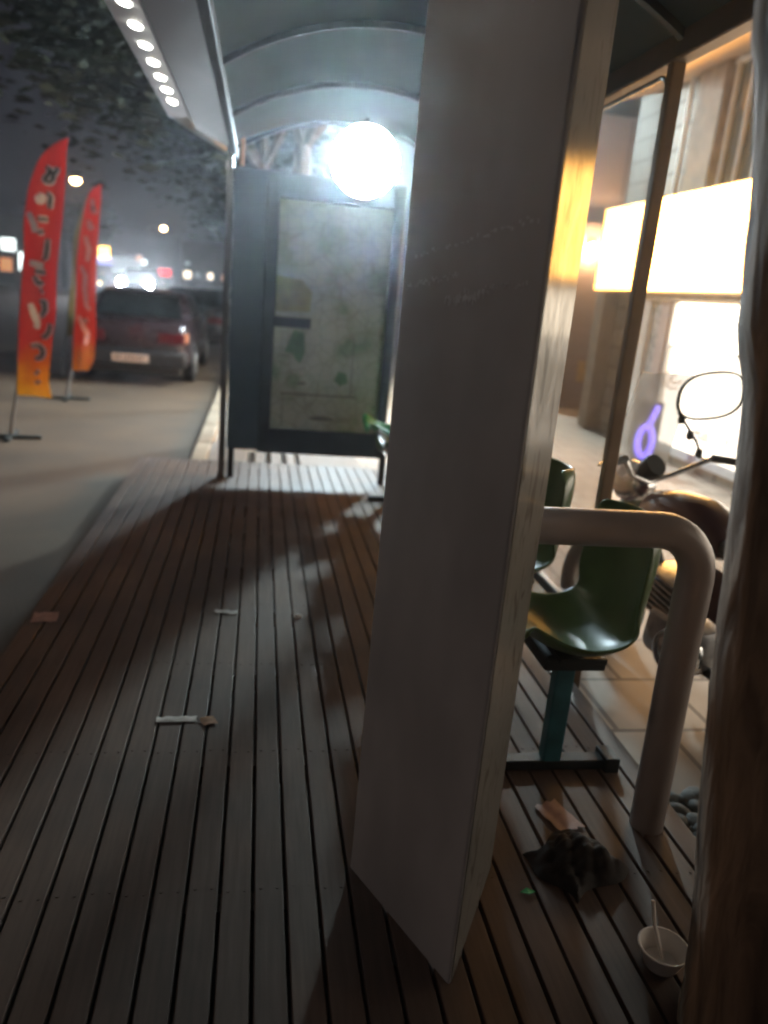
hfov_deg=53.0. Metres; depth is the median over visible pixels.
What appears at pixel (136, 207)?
sky
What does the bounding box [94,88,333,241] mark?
street tree
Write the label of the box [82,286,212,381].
parked car
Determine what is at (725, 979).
tree
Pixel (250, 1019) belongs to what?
ground
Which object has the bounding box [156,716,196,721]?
paper scrap
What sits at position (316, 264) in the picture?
map board
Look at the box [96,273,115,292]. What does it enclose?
oncoming car
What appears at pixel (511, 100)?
support column
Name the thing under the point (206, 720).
dry leaf
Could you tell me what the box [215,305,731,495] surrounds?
pavement
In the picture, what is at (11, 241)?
distant building
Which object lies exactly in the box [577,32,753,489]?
shop building
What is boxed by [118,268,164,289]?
oncoming car
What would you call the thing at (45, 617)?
pink wrapper
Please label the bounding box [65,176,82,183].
street lamp
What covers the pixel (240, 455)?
paving slabs
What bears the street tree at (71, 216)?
on the road
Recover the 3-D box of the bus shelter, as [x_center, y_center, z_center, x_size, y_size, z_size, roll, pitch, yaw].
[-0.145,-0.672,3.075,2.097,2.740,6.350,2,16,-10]
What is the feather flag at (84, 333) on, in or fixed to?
on the road
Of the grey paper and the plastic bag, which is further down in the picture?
the plastic bag
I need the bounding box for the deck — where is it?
[0,457,695,1023]
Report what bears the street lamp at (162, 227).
on the road
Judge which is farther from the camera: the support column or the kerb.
the kerb
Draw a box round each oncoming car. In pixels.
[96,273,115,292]
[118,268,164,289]
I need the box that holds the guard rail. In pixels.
[539,506,715,837]
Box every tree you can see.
[0,0,347,228]
[0,0,393,174]
[61,193,123,254]
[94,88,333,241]
[677,0,767,1023]
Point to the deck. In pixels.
(546, 953)
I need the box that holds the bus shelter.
[104,0,754,687]
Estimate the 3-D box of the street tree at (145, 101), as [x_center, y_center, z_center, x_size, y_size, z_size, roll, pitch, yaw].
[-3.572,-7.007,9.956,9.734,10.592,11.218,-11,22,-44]
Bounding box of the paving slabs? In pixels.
[208,442,360,468]
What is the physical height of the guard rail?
1.107 m
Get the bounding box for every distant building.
[0,213,72,288]
[68,226,185,289]
[179,241,231,287]
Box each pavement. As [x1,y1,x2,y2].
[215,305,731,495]
[546,489,731,811]
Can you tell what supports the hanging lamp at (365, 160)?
hanging from the bus shelter
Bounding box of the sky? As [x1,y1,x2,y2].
[0,0,641,299]
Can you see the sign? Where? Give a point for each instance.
(647, 429)
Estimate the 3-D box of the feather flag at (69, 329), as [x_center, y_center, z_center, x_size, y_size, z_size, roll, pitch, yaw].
[-4.597,-3.283,11.213,0.667,2.627,0.454,9,16,14]
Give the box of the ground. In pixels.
[6,299,726,1023]
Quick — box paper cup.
[637,899,686,976]
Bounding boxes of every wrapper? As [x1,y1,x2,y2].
[30,612,58,622]
[535,799,585,830]
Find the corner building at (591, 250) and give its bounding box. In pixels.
[559,113,637,408]
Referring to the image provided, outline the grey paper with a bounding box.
[215,609,237,613]
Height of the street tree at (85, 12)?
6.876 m
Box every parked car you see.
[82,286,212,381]
[167,286,230,349]
[195,286,230,303]
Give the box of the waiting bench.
[362,413,661,772]
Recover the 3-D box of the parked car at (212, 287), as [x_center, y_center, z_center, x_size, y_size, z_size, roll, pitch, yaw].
[-6.099,-7.455,27.908,1.960,1.370,4.528,2,16,-10]
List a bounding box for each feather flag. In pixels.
[0,137,67,441]
[45,184,101,400]
[49,205,83,377]
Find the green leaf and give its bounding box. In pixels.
[520,887,535,893]
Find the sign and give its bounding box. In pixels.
[629,400,664,461]
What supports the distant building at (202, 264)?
on the road
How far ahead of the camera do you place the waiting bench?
2.47 m
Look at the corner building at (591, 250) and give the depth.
12.30 m
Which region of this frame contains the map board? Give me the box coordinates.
[226,166,406,485]
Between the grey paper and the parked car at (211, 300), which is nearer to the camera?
the grey paper
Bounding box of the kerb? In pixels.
[190,365,228,481]
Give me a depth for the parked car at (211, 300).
18.20 m
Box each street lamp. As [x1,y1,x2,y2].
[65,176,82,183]
[147,225,166,231]
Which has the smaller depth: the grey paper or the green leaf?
the green leaf
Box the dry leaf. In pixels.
[200,716,217,725]
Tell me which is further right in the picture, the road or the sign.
the sign
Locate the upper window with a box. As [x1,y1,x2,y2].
[715,52,753,184]
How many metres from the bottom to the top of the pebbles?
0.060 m
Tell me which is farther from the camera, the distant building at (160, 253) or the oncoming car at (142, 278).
the distant building at (160, 253)
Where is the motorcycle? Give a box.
[560,371,741,679]
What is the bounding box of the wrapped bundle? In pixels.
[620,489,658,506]
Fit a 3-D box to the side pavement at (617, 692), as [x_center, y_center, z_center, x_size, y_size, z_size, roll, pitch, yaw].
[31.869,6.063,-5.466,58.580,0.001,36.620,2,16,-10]
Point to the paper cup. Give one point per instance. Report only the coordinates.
(663, 950)
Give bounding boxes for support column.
[351,0,618,1023]
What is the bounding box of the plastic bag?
[522,829,628,903]
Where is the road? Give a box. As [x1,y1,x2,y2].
[0,284,228,871]
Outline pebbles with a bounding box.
[668,786,699,836]
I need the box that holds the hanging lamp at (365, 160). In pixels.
[330,119,399,198]
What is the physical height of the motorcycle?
1.394 m
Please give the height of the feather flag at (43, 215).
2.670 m
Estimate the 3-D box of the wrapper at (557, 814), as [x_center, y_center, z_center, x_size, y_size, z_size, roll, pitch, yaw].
[0.521,0.904,2.293,0.088,0.007,0.141,-4,18,-29]

